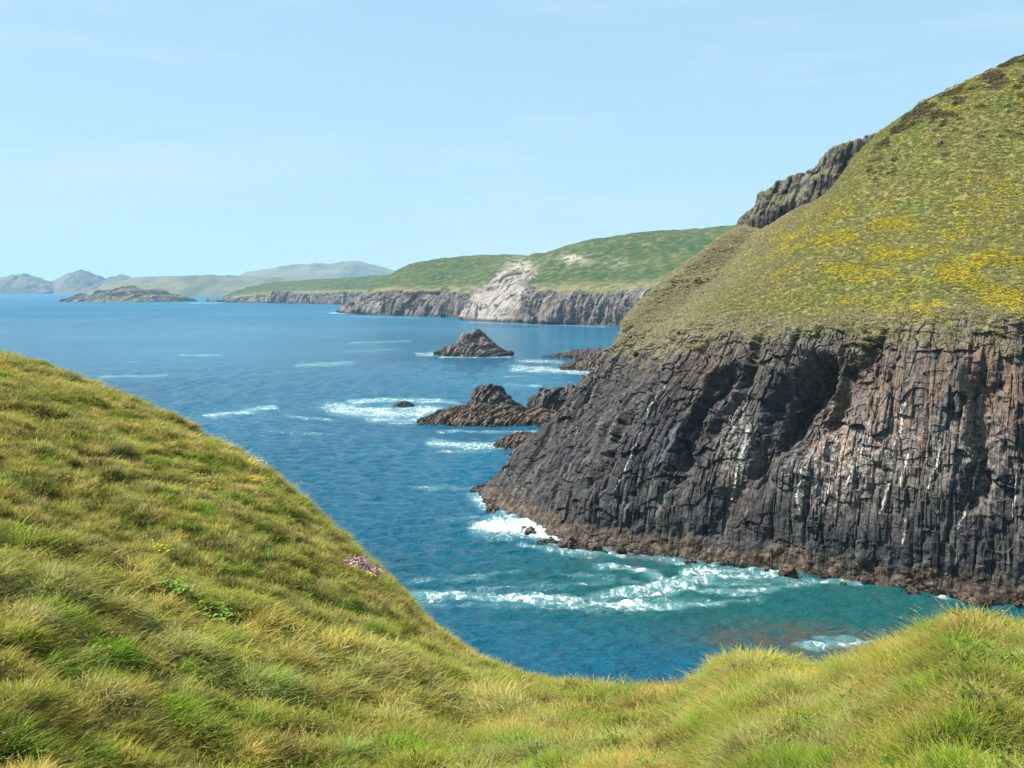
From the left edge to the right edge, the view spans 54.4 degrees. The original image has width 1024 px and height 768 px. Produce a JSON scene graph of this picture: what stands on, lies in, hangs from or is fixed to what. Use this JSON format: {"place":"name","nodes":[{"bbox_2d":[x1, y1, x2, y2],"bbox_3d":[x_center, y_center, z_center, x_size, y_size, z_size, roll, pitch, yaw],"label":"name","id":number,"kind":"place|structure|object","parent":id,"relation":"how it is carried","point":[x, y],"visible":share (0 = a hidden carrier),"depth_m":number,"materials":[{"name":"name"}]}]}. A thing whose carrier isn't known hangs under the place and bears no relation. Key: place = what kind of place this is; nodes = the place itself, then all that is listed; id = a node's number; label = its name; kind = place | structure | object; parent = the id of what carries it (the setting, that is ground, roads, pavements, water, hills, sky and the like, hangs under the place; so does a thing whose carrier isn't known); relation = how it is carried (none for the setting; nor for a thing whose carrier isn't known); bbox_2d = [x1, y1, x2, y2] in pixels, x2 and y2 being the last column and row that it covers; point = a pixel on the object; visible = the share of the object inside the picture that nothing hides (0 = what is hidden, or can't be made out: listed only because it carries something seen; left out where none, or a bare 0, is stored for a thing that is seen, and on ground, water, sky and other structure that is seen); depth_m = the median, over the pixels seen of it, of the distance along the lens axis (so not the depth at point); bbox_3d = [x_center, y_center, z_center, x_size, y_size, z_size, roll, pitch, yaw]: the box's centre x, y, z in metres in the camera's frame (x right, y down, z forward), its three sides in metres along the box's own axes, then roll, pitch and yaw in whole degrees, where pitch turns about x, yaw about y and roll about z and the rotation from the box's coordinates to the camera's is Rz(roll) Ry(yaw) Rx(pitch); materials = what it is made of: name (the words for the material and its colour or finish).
{"place":"outdoors","nodes":[
{"label":"outdoors","id":0,"kind":"place"},
{"bbox_2d":[0,273,53,293],"bbox_3d":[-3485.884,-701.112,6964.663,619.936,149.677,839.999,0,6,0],"label":"hill","id":1,"kind":"structure","parent":0,"point":[24,283],"depth_m":6768.93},
{"bbox_2d":[43,269,131,293],"bbox_3d":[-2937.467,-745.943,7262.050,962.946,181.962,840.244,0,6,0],"label":"hill","id":2,"kind":"structure","parent":0,"point":[80,281],"depth_m":7045.84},
{"bbox_2d":[87,275,348,295],"bbox_3d":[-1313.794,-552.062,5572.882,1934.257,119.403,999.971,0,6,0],"label":"hill","id":3,"kind":"structure","parent":0,"point":[204,285],"depth_m":5324.29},
{"bbox_2d":[205,275,389,304],"bbox_3d":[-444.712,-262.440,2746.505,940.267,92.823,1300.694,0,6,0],"label":"headland","id":4,"kind":"structure","parent":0,"point":[340,291],"depth_m":2634.05,"materials":[{"name":"green plant"}]},
{"bbox_2d":[239,261,394,276],"bbox_3d":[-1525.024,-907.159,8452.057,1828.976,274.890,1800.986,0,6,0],"label":"hill","id":5,"kind":"structure","parent":0,"point":[350,269],"depth_m":8110.79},
{"bbox_2d":[336,254,528,317],"bbox_3d":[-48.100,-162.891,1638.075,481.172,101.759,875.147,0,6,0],"label":"headland","id":6,"kind":"structure","parent":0,"point":[444,287],"depth_m":1490.18,"materials":[{"name":"green plant"}]},
{"bbox_2d":[0,346,1023,767],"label":"hillside","id":7,"kind":"structure","parent":0,"point":[158,533],"depth_m":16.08,"materials":[{"name":"green plant"}]},
{"bbox_2d":[139,576,187,596],"bbox_3d":[-4.321,2.392,11.865,0.904,0.170,0.902,0,6,0],"label":"leafy plant","id":8,"kind":"object","parent":7,"relation":"on","point":[182,587],"visible":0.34,"depth_m":11.87,"materials":[{"name":"green plant"}]},
{"bbox_2d":[182,599,233,625],"bbox_3d":[-3.838,2.652,11.630,1.129,0.167,1.167,0,6,0],"label":"leafy plant","id":9,"kind":"object","parent":7,"relation":"on","point":[212,607],"visible":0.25,"depth_m":11.71,"materials":[{"name":"green plant"}]},
{"bbox_2d":[147,435,380,592],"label":"wildflowers","id":10,"kind":"object","parent":7,"relation":"on","point":[241,480],"visible":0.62,"depth_m":25.29,"materials":[{"name":"plant"}]},
{"bbox_2d":[343,556,372,570],"bbox_3d":[-3.089,3.546,19.758,0.696,0.256,0.717,0,6,0],"label":"thrift","id":11,"kind":"object","parent":7,"relation":"on","point":[361,561],"visible":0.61,"depth_m":19.66,"materials":[{"name":"pink plant"}]},
{"bbox_2d":[365,565,380,575],"bbox_3d":[-2.984,3.858,20.632,0.532,0.209,0.567,0,6,0],"label":"thrift","id":12,"kind":"object","parent":7,"relation":"on","point":[376,570],"visible":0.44,"depth_m":20.57,"materials":[{"name":"pink plant"}]},
{"bbox_2d":[0,294,1023,685],"bbox_3d":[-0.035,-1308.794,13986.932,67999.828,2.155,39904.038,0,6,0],"label":"sea","id":13,"kind":"structure","parent":0,"point":[306,396],"depth_m":222.41,"materials":[{"name":"liquid"}]},
{"bbox_2d":[59,285,196,301],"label":"island","id":14,"kind":"structure","parent":13,"relation":"in","point":[131,293],"depth_m":2901.19,"materials":[{"name":"grey stone"}]},
{"bbox_2d":[393,401,414,406],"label":"sea rock","id":15,"kind":"object","parent":13,"relation":"in","point":[403,404],"visible":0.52,"depth_m":337.24,"materials":[{"name":"grey stone"}]},
{"bbox_2d":[433,329,513,356],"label":"sea stack","id":16,"kind":"object","parent":13,"relation":"in","point":[477,343],"visible":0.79,"depth_m":586.39,"materials":[{"name":"grey stone"}]},
{"bbox_2d":[468,484,485,492],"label":"sea rock","id":17,"kind":"object","parent":13,"relation":"in","point":[476,487],"visible":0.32,"depth_m":196.21,"materials":[{"name":"grey stone"}]},
{"bbox_2d":[417,403,556,426],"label":"reef","id":18,"kind":"object","parent":13,"relation":"in","point":[487,415],"visible":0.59,"depth_m":291.99},
{"bbox_2d":[485,498,497,505],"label":"shore boulder","id":19,"kind":"object","parent":13,"relation":"in","point":[490,501],"visible":0.56,"depth_m":183.39,"materials":[{"name":"grey stone"}]},
{"bbox_2d":[484,504,499,512],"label":"shore boulder","id":20,"kind":"object","parent":13,"relation":"in","point":[491,508],"visible":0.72,"depth_m":178.13,"materials":[{"name":"stone"}]},
{"bbox_2d":[467,383,524,406],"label":"sea boulder","id":21,"kind":"object","parent":13,"relation":"in","point":[490,394],"visible":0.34,"depth_m":316.50,"materials":[{"name":"grey stone"}]},
{"bbox_2d":[490,431,532,449],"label":"reef","id":22,"kind":"object","parent":13,"relation":"in","point":[514,440],"visible":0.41,"depth_m":250.64},
{"bbox_2d":[524,526,535,534],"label":"shore boulder","id":23,"kind":"object","parent":13,"relation":"in","point":[529,530],"visible":0.85,"depth_m":162.01,"materials":[{"name":"stone"}]},
{"bbox_2d":[531,539,558,544],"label":"sea rock","id":24,"kind":"object","parent":13,"relation":"in","point":[543,542],"visible":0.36,"depth_m":156.03,"materials":[{"name":"stone"}]},
{"bbox_2d":[526,374,586,410],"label":"sea boulder","id":25,"kind":"object","parent":13,"relation":"in","point":[550,399],"visible":0.21,"depth_m":316.39,"materials":[{"name":"grey stone"}]},
{"bbox_2d":[558,536,575,548],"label":"shore boulder","id":26,"kind":"object","parent":13,"relation":"in","point":[568,542],"visible":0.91,"depth_m":153.99,"materials":[{"name":"brown stone"}]},
{"bbox_2d":[542,347,608,357],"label":"sea rock","id":27,"kind":"object","parent":13,"relation":"in","point":[572,353],"visible":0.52,"depth_m":575.36,"materials":[{"name":"grey stone"}]},
{"bbox_2d":[559,350,603,370],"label":"sea rock","id":28,"kind":"object","parent":13,"relation":"in","point":[586,362],"visible":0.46,"depth_m":488.54,"materials":[{"name":"stone"}]},
{"bbox_2d":[570,541,592,548],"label":"sea rock","id":29,"kind":"object","parent":13,"relation":"in","point":[581,545],"visible":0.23,"depth_m":153.62,"materials":[{"name":"brown stone"}]},
{"bbox_2d":[588,542,602,550],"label":"shore boulder","id":30,"kind":"object","parent":13,"relation":"in","point":[595,546],"visible":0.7,"depth_m":151.30,"materials":[{"name":"brown stone"}]},
{"bbox_2d":[616,545,625,553],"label":"shore boulder","id":31,"kind":"object","parent":13,"relation":"in","point":[620,549],"visible":0.89,"depth_m":150.40,"materials":[{"name":"stone"}]},
{"bbox_2d":[626,546,635,552],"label":"shore boulder","id":32,"kind":"object","parent":13,"relation":"in","point":[629,550],"visible":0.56,"depth_m":151.12,"materials":[{"name":"stone"}]},
{"bbox_2d":[703,557,713,563],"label":"shore boulder","id":33,"kind":"object","parent":13,"relation":"in","point":[709,560],"visible":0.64,"depth_m":145.60,"materials":[{"name":"brown stone"}]},
{"bbox_2d":[719,559,729,565],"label":"shore boulder","id":34,"kind":"object","parent":13,"relation":"in","point":[725,562],"visible":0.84,"depth_m":144.66,"materials":[{"name":"brown stone"}]},
{"bbox_2d":[778,564,796,577],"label":"shore boulder","id":35,"kind":"object","parent":13,"relation":"in","point":[787,570],"visible":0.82,"depth_m":137.95,"materials":[{"name":"brown stone"}]},
{"bbox_2d":[809,570,820,574],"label":"shore boulder","id":36,"kind":"object","parent":13,"relation":"in","point":[814,572],"visible":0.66,"depth_m":138.94,"materials":[{"name":"stone"}]},
{"bbox_2d":[818,573,829,578],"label":"shore boulder","id":37,"kind":"object","parent":13,"relation":"in","point":[824,576],"visible":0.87,"depth_m":137.56,"materials":[{"name":"brown stone"}]},
{"bbox_2d":[859,577,870,583],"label":"shore boulder","id":38,"kind":"object","parent":13,"relation":"in","point":[863,580],"visible":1,"depth_m":134.97,"materials":[{"name":"stone"}]},
{"bbox_2d":[894,579,914,588],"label":"shore boulder","id":39,"kind":"object","parent":13,"relation":"in","point":[903,584],"visible":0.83,"depth_m":132.36,"materials":[{"name":"stone"}]},
{"bbox_2d":[904,586,920,594],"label":"shore boulder","id":40,"kind":"object","parent":13,"relation":"in","point":[911,590],"visible":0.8,"depth_m":129.98,"materials":[{"name":"stone"}]},
{"bbox_2d":[946,590,957,598],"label":"shore boulder","id":41,"kind":"object","parent":13,"relation":"in","point":[952,594],"visible":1,"depth_m":129.47,"materials":[{"name":"stone"}]},
{"bbox_2d":[957,591,975,600],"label":"shore boulder","id":42,"kind":"object","parent":13,"relation":"in","point":[963,596],"visible":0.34,"depth_m":128.48,"materials":[{"name":"stone"}]},
{"bbox_2d":[963,595,988,606],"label":"shore boulder","id":43,"kind":"object","parent":13,"relation":"in","point":[980,600],"visible":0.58,"depth_m":125.36,"materials":[{"name":"brown stone"}]},
{"bbox_2d":[985,598,994,604],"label":"shore boulder","id":44,"kind":"object","parent":13,"relation":"in","point":[991,601],"visible":0.58,"depth_m":126.27,"materials":[{"name":"stone"}]},
{"bbox_2d":[1012,601,1022,607],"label":"shore boulder","id":45,"kind":"object","parent":13,"relation":"in","point":[1018,604],"visible":0.99,"depth_m":125.22,"materials":[{"name":"stone"}]},
{"bbox_2d":[0,0,1023,280],"label":"sky","id":46,"kind":"structure","parent":0,"point":[139,138],"materials":[{"name":"blue"}]},
{"bbox_2d":[458,225,735,325],"bbox_3d":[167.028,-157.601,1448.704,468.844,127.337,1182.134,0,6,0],"label":"headland","id":47,"kind":"structure","parent":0,"point":[610,281],"depth_m":1190.08,"materials":[{"name":"green plant"}]},
{"bbox_2d":[478,63,1023,604],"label":"headland","id":48,"kind":"structure","parent":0,"point":[808,455],"depth_m":148.16,"materials":[{"name":"stone"}]},
{"bbox_2d":[564,54,1023,408],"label":"hill grass","id":49,"kind":"structure","parent":48,"relation":"on","point":[700,303],"depth_m":177.62,"materials":[{"name":"green plant"}]},
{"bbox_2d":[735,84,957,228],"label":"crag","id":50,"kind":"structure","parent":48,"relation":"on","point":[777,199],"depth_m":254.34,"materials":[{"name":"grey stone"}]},
{"bbox_2d":[691,64,1023,346],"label":"gorse","id":51,"kind":"object","parent":48,"relation":"on","point":[951,272],"visible":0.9,"depth_m":162.25,"materials":[{"name":"yellow plant"}]},
{"bbox_2d":[866,55,1023,179],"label":"scrub","id":52,"kind":"object","parent":48,"relation":"on","point":[990,74],"visible":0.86,"depth_m":201.47,"materials":[{"name":"green plant"}]}
]}

